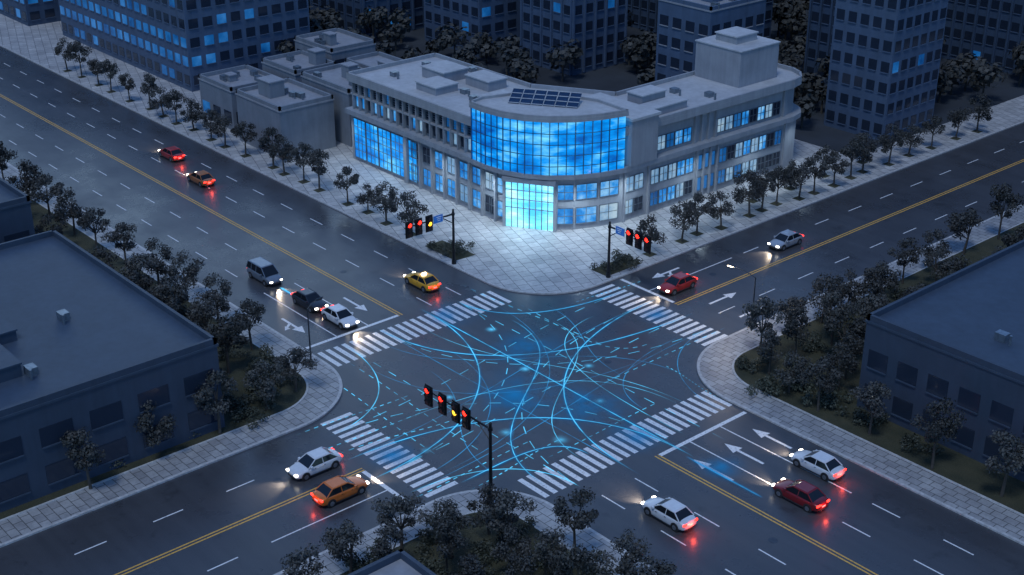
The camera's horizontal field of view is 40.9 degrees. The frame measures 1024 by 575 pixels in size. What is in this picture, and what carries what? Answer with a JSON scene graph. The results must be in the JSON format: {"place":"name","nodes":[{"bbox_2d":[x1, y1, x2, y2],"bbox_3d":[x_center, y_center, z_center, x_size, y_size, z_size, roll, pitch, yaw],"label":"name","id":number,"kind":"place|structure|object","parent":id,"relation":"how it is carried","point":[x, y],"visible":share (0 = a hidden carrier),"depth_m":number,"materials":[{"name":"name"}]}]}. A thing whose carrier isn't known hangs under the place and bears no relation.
{"place":"outdoors","nodes":[
{"label":"outdoors","id":0,"kind":"place"},
{"bbox_2d":[0,46,1023,574],"bbox_3d":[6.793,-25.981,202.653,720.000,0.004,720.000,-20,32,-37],"label":"road","id":1,"kind":"structure","parent":0,"point":[130,532],"depth_m":128.07,"materials":[{"name":"asphalt"}]},
{"bbox_2d":[246,257,282,286],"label":"minivan","id":2,"kind":"object","parent":1,"relation":"on","point":[265,272],"visible":1,"depth_m":147.11,"materials":[{"name":"grey paint"}]},
{"bbox_2d":[286,447,342,481],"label":"sedan car","id":3,"kind":"object","parent":1,"relation":"on","point":[306,466],"visible":1,"depth_m":112.85,"materials":[{"name":"white paint"}]},
{"bbox_2d":[320,303,358,329],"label":"sedan car","id":4,"kind":"object","parent":1,"relation":"on","point":[341,316],"visible":1,"depth_m":137.88,"materials":[{"name":"white paint"}]},
{"bbox_2d":[311,475,368,507],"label":"sedan car","id":5,"kind":"object","parent":1,"relation":"on","point":[331,492],"visible":1,"depth_m":109.12,"materials":[{"name":"orange paint"}]},
{"bbox_2d":[281,283,731,491],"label":"glowing route lines","id":6,"kind":"object","parent":1,"relation":"on","point":[513,395],"visible":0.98,"depth_m":124.60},
{"bbox_2d":[0,63,1023,574],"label":"road markings","id":7,"kind":"object","parent":1,"relation":"on","point":[548,469],"visible":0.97,"depth_m":120.72,"materials":[{"name":"paint"}]},
{"bbox_2d":[0,44,1023,574],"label":"kerb","id":8,"kind":"structure","parent":1,"relation":"on","point":[992,528],"depth_m":129.54,"materials":[{"name":"concrete"}]},
{"bbox_2d":[0,94,1023,574],"bbox_3d":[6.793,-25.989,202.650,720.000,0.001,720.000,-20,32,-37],"label":"line markings","id":9,"kind":"object","parent":1,"relation":"on","point":[402,314],"visible":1,"depth_m":143.27,"materials":[{"name":"yellow paint"}]},
{"bbox_2d":[641,496,697,531],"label":"sedan car","id":10,"kind":"object","parent":1,"relation":"on","point":[675,515],"visible":1,"depth_m":106.11,"materials":[{"name":"white paint"}]},
{"bbox_2d":[657,272,697,295],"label":"sedan car","id":11,"kind":"object","parent":1,"relation":"on","point":[674,284],"visible":1,"depth_m":145.12,"materials":[{"name":"red paint"}]},
{"bbox_2d":[771,478,829,512],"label":"sedan car","id":12,"kind":"object","parent":1,"relation":"on","point":[807,497],"visible":1,"depth_m":108.48,"materials":[{"name":"paint"}]},
{"bbox_2d":[790,449,845,481],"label":"sedan car","id":13,"kind":"object","parent":1,"relation":"on","point":[825,467],"visible":1,"depth_m":112.59,"materials":[{"name":"white paint"}]},
{"bbox_2d":[0,14,1023,291],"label":"plaza pavement","id":14,"kind":"structure","parent":0,"point":[528,258],"depth_m":169.93,"materials":[{"name":"tile"}]},
{"bbox_2d":[198,64,275,128],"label":"building","id":15,"kind":"structure","parent":14,"relation":"on","point":[215,90],"depth_m":195.65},
{"bbox_2d":[235,74,335,159],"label":"building","id":16,"kind":"structure","parent":14,"relation":"on","point":[295,112],"depth_m":184.72,"materials":[{"name":"concrete"}]},
{"bbox_2d":[261,47,335,82],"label":"building","id":17,"kind":"structure","parent":14,"relation":"on","point":[293,65],"depth_m":200.65,"materials":[{"name":"concrete"}]},
{"bbox_2d":[300,61,362,146],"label":"building","id":18,"kind":"structure","parent":14,"relation":"on","point":[334,82],"depth_m":188.69,"materials":[{"name":"concrete"}]},
{"bbox_2d":[294,28,375,60],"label":"building","id":19,"kind":"structure","parent":14,"relation":"on","point":[350,44],"depth_m":208.63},
{"bbox_2d":[404,209,455,263],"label":"traffic light","id":20,"kind":"object","parent":14,"relation":"on","point":[430,221],"visible":1,"depth_m":146.95,"materials":[{"name":"black metal"}]},
{"bbox_2d":[62,69,983,275],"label":"tree pits","id":21,"kind":"object","parent":14,"relation":"on","point":[601,270],"visible":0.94,"depth_m":169.55,"materials":[{"name":"stone"}]},
{"bbox_2d":[393,190,428,223],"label":"street tree","id":22,"kind":"object","parent":21,"relation":"on","point":[405,214],"visible":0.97,"depth_m":157.15,"materials":[{"name":"green plant"}]},
{"bbox_2d":[668,199,702,240],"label":"street tree","id":23,"kind":"object","parent":21,"relation":"on","point":[688,207],"visible":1,"depth_m":156.12,"materials":[{"name":"green plant"}]},
{"bbox_2d":[731,169,767,215],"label":"street tree","id":24,"kind":"object","parent":21,"relation":"on","point":[739,194],"visible":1,"depth_m":162.73,"materials":[{"name":"green plant"}]},
{"bbox_2d":[502,175,557,231],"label":"entrance","id":25,"kind":"object","parent":14,"relation":"on","point":[530,203],"visible":0.99,"depth_m":159.72,"materials":[{"name":"blue"}]},
{"bbox_2d":[345,57,801,229],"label":"walls","id":26,"kind":"structure","parent":14,"relation":"on","point":[693,88],"depth_m":170.75,"materials":[{"name":"concrete"}]},
{"bbox_2d":[350,82,497,221],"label":"windows street side","id":27,"kind":"structure","parent":26,"relation":"in","point":[394,153],"depth_m":171.31,"materials":[{"name":"blue"}]},
{"bbox_2d":[469,93,628,179],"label":"drum roof frame","id":28,"kind":"object","parent":26,"relation":"on","point":[587,109],"visible":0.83,"depth_m":157.39,"materials":[{"name":"concrete"}]},
{"bbox_2d":[508,87,581,107],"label":"solar panels","id":29,"kind":"object","parent":28,"relation":"on","point":[549,99],"visible":1,"depth_m":159.47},
{"bbox_2d":[470,108,625,175],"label":"mullions","id":30,"kind":"object","parent":28,"relation":"attached to","point":[532,144],"visible":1,"depth_m":157.00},
{"bbox_2d":[472,108,625,174],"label":"curtain glass","id":31,"kind":"object","parent":28,"relation":"on","point":[560,152],"visible":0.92,"depth_m":156.78,"materials":[{"name":"blue"}]},
{"bbox_2d":[346,53,801,130],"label":"parapet","id":32,"kind":"structure","parent":26,"relation":"on","point":[351,74],"depth_m":172.97,"materials":[{"name":"concrete"}]},
{"bbox_2d":[390,26,780,114],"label":"rooftop plant","id":33,"kind":"object","parent":26,"relation":"on","point":[737,57],"visible":0.84,"depth_m":174.29,"materials":[{"name":"metal"}]},
{"bbox_2d":[584,92,661,166],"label":"stair tower","id":34,"kind":"structure","parent":26,"relation":"on","point":[641,139],"depth_m":159.84,"materials":[{"name":"concrete"}]},
{"bbox_2d":[491,90,787,224],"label":"windows","id":35,"kind":"structure","parent":26,"relation":"attached to","point":[707,181],"depth_m":167.20,"materials":[{"name":"blue"}]},
{"bbox_2d":[606,221,651,277],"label":"traffic light","id":36,"kind":"object","parent":14,"relation":"on","point":[619,230],"visible":1,"depth_m":143.60,"materials":[{"name":"black metal"}]},
{"bbox_2d":[0,163,1023,574],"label":"sidewalk","id":37,"kind":"structure","parent":0,"point":[716,369],"depth_m":116.49,"materials":[{"name":"concrete"}]},
{"bbox_2d":[0,177,34,242],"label":"building","id":38,"kind":"structure","parent":37,"relation":"on","point":[15,212],"depth_m":143.58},
{"bbox_2d":[60,426,105,488],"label":"street tree","id":39,"kind":"object","parent":37,"relation":"on","point":[87,453],"visible":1,"depth_m":108.61,"materials":[{"name":"green plant"}]},
{"bbox_2d":[0,230,224,512],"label":"building","id":40,"kind":"structure","parent":37,"relation":"on","point":[117,336],"depth_m":115.74,"materials":[{"name":"concrete"}]},
{"bbox_2d":[0,309,69,382],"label":"rooftop plant","id":41,"kind":"object","parent":40,"relation":"on","point":[10,366],"visible":1,"depth_m":111.28,"materials":[{"name":"metal"}]},
{"bbox_2d":[0,368,217,504],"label":"windows","id":42,"kind":"structure","parent":40,"relation":"attached to","point":[60,470],"depth_m":111.03,"materials":[{"name":"black glass"}]},
{"bbox_2d":[372,523,407,559],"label":"street tree","id":43,"kind":"object","parent":37,"relation":"on","point":[383,545],"visible":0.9,"depth_m":99.00,"materials":[{"name":"green plant"}]},
{"bbox_2d":[348,549,435,574],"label":"entrance pavilion","id":44,"kind":"structure","parent":37,"relation":"on","point":[400,562],"depth_m":93.09,"materials":[{"name":"concrete"}]},
{"bbox_2d":[371,492,432,548],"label":"street tree","id":45,"kind":"object","parent":37,"relation":"on","point":[405,505],"visible":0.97,"depth_m":101.89,"materials":[{"name":"green plant"}]},
{"bbox_2d":[431,497,477,553],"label":"street tree","id":46,"kind":"object","parent":37,"relation":"on","point":[449,509],"visible":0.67,"depth_m":100.43,"materials":[{"name":"green plant"}]},
{"bbox_2d":[424,383,493,502],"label":"traffic light","id":47,"kind":"object","parent":37,"relation":"on","point":[466,417],"visible":0.94,"depth_m":107.97,"materials":[{"name":"black metal"}]},
{"bbox_2d":[490,524,531,572],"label":"street tree","id":48,"kind":"object","parent":37,"relation":"on","point":[522,546],"visible":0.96,"depth_m":98.65,"materials":[{"name":"green plant"}]},
{"bbox_2d":[600,529,651,574],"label":"street tree","id":49,"kind":"object","parent":37,"relation":"on","point":[626,562],"visible":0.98,"depth_m":97.12,"materials":[{"name":"green plant"}]},
{"bbox_2d":[857,240,1023,481],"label":"building","id":50,"kind":"structure","parent":37,"relation":"on","point":[946,328],"depth_m":117.81,"materials":[{"name":"concrete"}]},
{"bbox_2d":[862,349,1023,473],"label":"windows","id":51,"kind":"structure","parent":50,"relation":"attached to","point":[969,401],"depth_m":115.30,"materials":[{"name":"black glass"}]},
{"bbox_2d":[0,198,1023,574],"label":"planting ground","id":52,"kind":"structure","parent":0,"point":[956,466],"depth_m":120.60,"materials":[{"name":"plant"}]},
{"bbox_2d":[7,159,45,203],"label":"street tree","id":53,"kind":"object","parent":52,"relation":"on","point":[29,180],"visible":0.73,"depth_m":166.84,"materials":[{"name":"green plant"}]},
{"bbox_2d":[28,173,64,217],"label":"street tree","id":54,"kind":"object","parent":52,"relation":"on","point":[57,190],"visible":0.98,"depth_m":161.47,"materials":[{"name":"green plant"}]},
{"bbox_2d":[52,186,89,234],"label":"street tree","id":55,"kind":"object","parent":52,"relation":"on","point":[73,212],"visible":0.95,"depth_m":157.17,"materials":[{"name":"green plant"}]},
{"bbox_2d":[100,222,138,267],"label":"street tree","id":56,"kind":"object","parent":52,"relation":"on","point":[123,237],"visible":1,"depth_m":148.60,"materials":[{"name":"green plant"}]},
{"bbox_2d":[133,400,177,447],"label":"street tree","id":57,"kind":"object","parent":52,"relation":"on","point":[165,428],"visible":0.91,"depth_m":113.43,"materials":[{"name":"green plant"}]},
{"bbox_2d":[150,278,186,311],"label":"street tree","id":58,"kind":"object","parent":52,"relation":"on","point":[173,302],"visible":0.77,"depth_m":132.57,"materials":[{"name":"green plant"}]},
{"bbox_2d":[166,250,204,300],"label":"street tree","id":59,"kind":"object","parent":52,"relation":"on","point":[193,269],"visible":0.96,"depth_m":141.38,"materials":[{"name":"green plant"}]},
{"bbox_2d":[186,298,220,327],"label":"street tree","id":60,"kind":"object","parent":52,"relation":"on","point":[197,311],"visible":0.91,"depth_m":131.46,"materials":[{"name":"green plant"}]},
{"bbox_2d":[192,272,232,317],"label":"street tree","id":61,"kind":"object","parent":52,"relation":"on","point":[219,299],"visible":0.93,"depth_m":136.19,"materials":[{"name":"green plant"}]},
{"bbox_2d":[192,367,238,433],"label":"street tree","id":62,"kind":"object","parent":52,"relation":"on","point":[204,394],"visible":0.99,"depth_m":116.57,"materials":[{"name":"green plant"}]},
{"bbox_2d":[208,313,249,373],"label":"street tree","id":63,"kind":"object","parent":52,"relation":"on","point":[236,328],"visible":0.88,"depth_m":126.31,"materials":[{"name":"green plant"}]},
{"bbox_2d":[229,298,267,349],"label":"street tree","id":64,"kind":"object","parent":52,"relation":"on","point":[253,312],"visible":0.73,"depth_m":130.82,"materials":[{"name":"green plant"}]},
{"bbox_2d":[240,359,285,409],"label":"street tree","id":65,"kind":"object","parent":52,"relation":"on","point":[265,388],"visible":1,"depth_m":120.15,"materials":[{"name":"green plant"}]},
{"bbox_2d":[272,346,319,391],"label":"street tree","id":66,"kind":"object","parent":52,"relation":"on","point":[299,353],"visible":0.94,"depth_m":124.12,"materials":[{"name":"green plant"}]},
{"bbox_2d":[279,543,326,574],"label":"street tree","id":67,"kind":"object","parent":52,"relation":"on","point":[296,562],"visible":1,"depth_m":94.84,"materials":[{"name":"green plant"}]},
{"bbox_2d":[319,518,365,573],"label":"street tree","id":68,"kind":"object","parent":52,"relation":"on","point":[339,545],"visible":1,"depth_m":98.98,"materials":[{"name":"green plant"}]},
{"bbox_2d":[431,513,469,574],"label":"street tree","id":69,"kind":"object","parent":52,"relation":"on","point":[447,532],"visible":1,"depth_m":98.12,"materials":[{"name":"green plant"}]},
{"bbox_2d":[466,483,508,534],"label":"street tree","id":70,"kind":"object","parent":52,"relation":"on","point":[487,492],"visible":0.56,"depth_m":103.89,"materials":[{"name":"green plant"}]},
{"bbox_2d":[477,488,537,548],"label":"street tree","id":71,"kind":"object","parent":52,"relation":"on","point":[506,499],"visible":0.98,"depth_m":101.19,"materials":[{"name":"green plant"}]},
{"bbox_2d":[527,525,568,574],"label":"street tree","id":72,"kind":"object","parent":52,"relation":"on","point":[543,538],"visible":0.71,"depth_m":97.69,"materials":[{"name":"green plant"}]},
{"bbox_2d":[552,486,598,552],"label":"street tree","id":73,"kind":"object","parent":52,"relation":"on","point":[581,519],"visible":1,"depth_m":100.67,"materials":[{"name":"green plant"}]},
{"bbox_2d":[548,543,610,574],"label":"street tree","id":74,"kind":"object","parent":52,"relation":"on","point":[585,563],"visible":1,"depth_m":93.69,"materials":[{"name":"green plant"}]},
{"bbox_2d":[626,553,676,574],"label":"street tree","id":75,"kind":"object","parent":52,"relation":"on","point":[657,567],"visible":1,"depth_m":94.77,"materials":[{"name":"green plant"}]},
{"bbox_2d":[742,295,785,349],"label":"street tree","id":76,"kind":"object","parent":52,"relation":"on","point":[767,308],"visible":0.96,"depth_m":129.97,"materials":[{"name":"green plant"}]},
{"bbox_2d":[771,349,810,392],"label":"street tree","id":77,"kind":"object","parent":52,"relation":"on","point":[787,378],"visible":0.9,"depth_m":123.77,"materials":[{"name":"green plant"}]},
{"bbox_2d":[781,307,810,354],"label":"street tree","id":78,"kind":"object","parent":52,"relation":"on","point":[791,324],"visible":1,"depth_m":129.64,"materials":[{"name":"green plant"}]},
{"bbox_2d":[796,357,843,411],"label":"street tree","id":79,"kind":"object","parent":52,"relation":"on","point":[816,370],"visible":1,"depth_m":120.00,"materials":[{"name":"green plant"}]},
{"bbox_2d":[806,272,848,322],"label":"street tree","id":80,"kind":"object","parent":52,"relation":"on","point":[833,286],"visible":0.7,"depth_m":136.60,"materials":[{"name":"green plant"}]},
{"bbox_2d":[817,340,861,390],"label":"street tree","id":81,"kind":"object","parent":52,"relation":"on","point":[852,364],"visible":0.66,"depth_m":123.55,"materials":[{"name":"green plant"}]},
{"bbox_2d":[822,300,867,363],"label":"street tree","id":82,"kind":"object","parent":52,"relation":"on","point":[831,324],"visible":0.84,"depth_m":128.09,"materials":[{"name":"green plant"}]},
{"bbox_2d":[848,380,890,434],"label":"street tree","id":83,"kind":"object","parent":52,"relation":"on","point":[876,388],"visible":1,"depth_m":116.47,"materials":[{"name":"green plant"}]},
{"bbox_2d":[859,262,903,297],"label":"street tree","id":84,"kind":"object","parent":52,"relation":"on","point":[876,286],"visible":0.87,"depth_m":138.12,"materials":[{"name":"green plant"}]},
{"bbox_2d":[887,237,924,283],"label":"street tree","id":85,"kind":"object","parent":52,"relation":"on","point":[904,254],"visible":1,"depth_m":145.10,"materials":[{"name":"green plant"}]},
{"bbox_2d":[910,397,966,468],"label":"street tree","id":86,"kind":"object","parent":52,"relation":"on","point":[938,426],"visible":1,"depth_m":111.39,"materials":[{"name":"green plant"}]},
{"bbox_2d":[944,207,983,253],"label":"street tree","id":87,"kind":"object","parent":52,"relation":"on","point":[957,226],"visible":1,"depth_m":152.56,"materials":[{"name":"green plant"}]},
{"bbox_2d":[984,428,1023,496],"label":"street tree","id":88,"kind":"object","parent":52,"relation":"on","point":[1005,453],"visible":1,"depth_m":107.73,"materials":[{"name":"green plant"}]},
{"bbox_2d":[988,183,1023,239],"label":"street tree","id":89,"kind":"object","parent":52,"relation":"on","point":[1002,195],"visible":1,"depth_m":155.83,"materials":[{"name":"green plant"}]},
{"bbox_2d":[309,2,1023,155],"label":"park ground","id":90,"kind":"structure","parent":0,"point":[815,130],"depth_m":214.83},
{"bbox_2d":[0,0,60,25],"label":"office block","id":91,"kind":"structure","parent":90,"relation":"on","point":[31,12],"depth_m":249.64,"materials":[{"name":"concrete"}]},
{"bbox_2d":[58,0,309,91],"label":"office block","id":92,"kind":"structure","parent":90,"relation":"on","point":[183,43],"depth_m":215.56,"materials":[{"name":"concrete"}]},
{"bbox_2d":[60,0,307,85],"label":"windows","id":93,"kind":"structure","parent":92,"relation":"in","point":[191,4],"depth_m":215.83,"materials":[{"name":"blue glass"}]},
{"bbox_2d":[310,0,423,37],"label":"tower block","id":94,"kind":"structure","parent":90,"relation":"on","point":[350,10],"depth_m":241.63,"materials":[{"name":"concrete"}]},
{"bbox_2d":[310,0,422,36],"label":"windows","id":95,"kind":"structure","parent":94,"relation":"in","point":[416,20],"depth_m":241.71,"materials":[{"name":"glass"}]},
{"bbox_2d":[424,0,519,57],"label":"tower block","id":96,"kind":"structure","parent":90,"relation":"on","point":[495,19],"depth_m":230.12,"materials":[{"name":"concrete"}]},
{"bbox_2d":[425,0,515,51],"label":"windows","id":97,"kind":"structure","parent":96,"relation":"in","point":[486,12],"depth_m":230.08,"materials":[{"name":"blue glass"}]},
{"bbox_2d":[520,0,627,75],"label":"tower block","id":98,"kind":"structure","parent":90,"relation":"on","point":[597,29],"depth_m":220.39,"materials":[{"name":"concrete"}]},
{"bbox_2d":[520,0,627,74],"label":"windows","id":99,"kind":"structure","parent":98,"relation":"in","point":[572,10],"depth_m":220.24,"materials":[{"name":"glass"}]},
{"bbox_2d":[627,0,657,32],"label":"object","id":100,"kind":"structure","parent":90,"relation":"on","point":[644,16],"depth_m":244.54,"materials":[{"name":"glass"}]},
{"bbox_2d":[627,0,657,31],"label":"windows","id":101,"kind":"structure","parent":100,"relation":"in","point":[647,5],"depth_m":244.29,"materials":[{"name":"glass"}]},
{"bbox_2d":[655,0,765,80],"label":"office block","id":102,"kind":"structure","parent":90,"relation":"on","point":[683,26],"depth_m":195.99,"materials":[{"name":"concrete"}]},
{"bbox_2d":[657,13,763,79],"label":"windows","id":103,"kind":"structure","parent":102,"relation":"in","point":[703,29],"depth_m":196.90,"materials":[{"name":"blue glass"}]},
{"bbox_2d":[803,0,835,85],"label":"tower block","id":104,"kind":"structure","parent":90,"relation":"on","point":[820,28],"depth_m":211.97,"materials":[{"name":"concrete"}]},
{"bbox_2d":[803,0,835,85],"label":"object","id":105,"kind":"structure","parent":104,"relation":"in","point":[814,36],"depth_m":211.96,"materials":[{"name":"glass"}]},
{"bbox_2d":[824,0,947,140],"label":"tower block","id":106,"kind":"structure","parent":90,"relation":"on","point":[885,59],"depth_m":188.76,"materials":[{"name":"concrete"}]},
{"bbox_2d":[826,0,946,135],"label":"windows","id":107,"kind":"structure","parent":106,"relation":"in","point":[887,45],"depth_m":188.80,"materials":[{"name":"blue glass"}]},
{"bbox_2d":[941,0,1023,76],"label":"tower block","id":108,"kind":"structure","parent":90,"relation":"on","point":[991,31],"depth_m":221.30,"materials":[{"name":"concrete"}]},
{"bbox_2d":[942,0,1023,75],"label":"windows","id":109,"kind":"structure","parent":108,"relation":"in","point":[1017,10],"depth_m":221.21,"materials":[{"name":"glass"}]},
{"label":"ground","id":110,"kind":"structure","parent":0,"visible":0},
{"bbox_2d":[276,0,1023,128],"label":"distant trees","id":111,"kind":"object","parent":110,"relation":"on","point":[788,14],"visible":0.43,"depth_m":215.89,"materials":[{"name":"green plant"}]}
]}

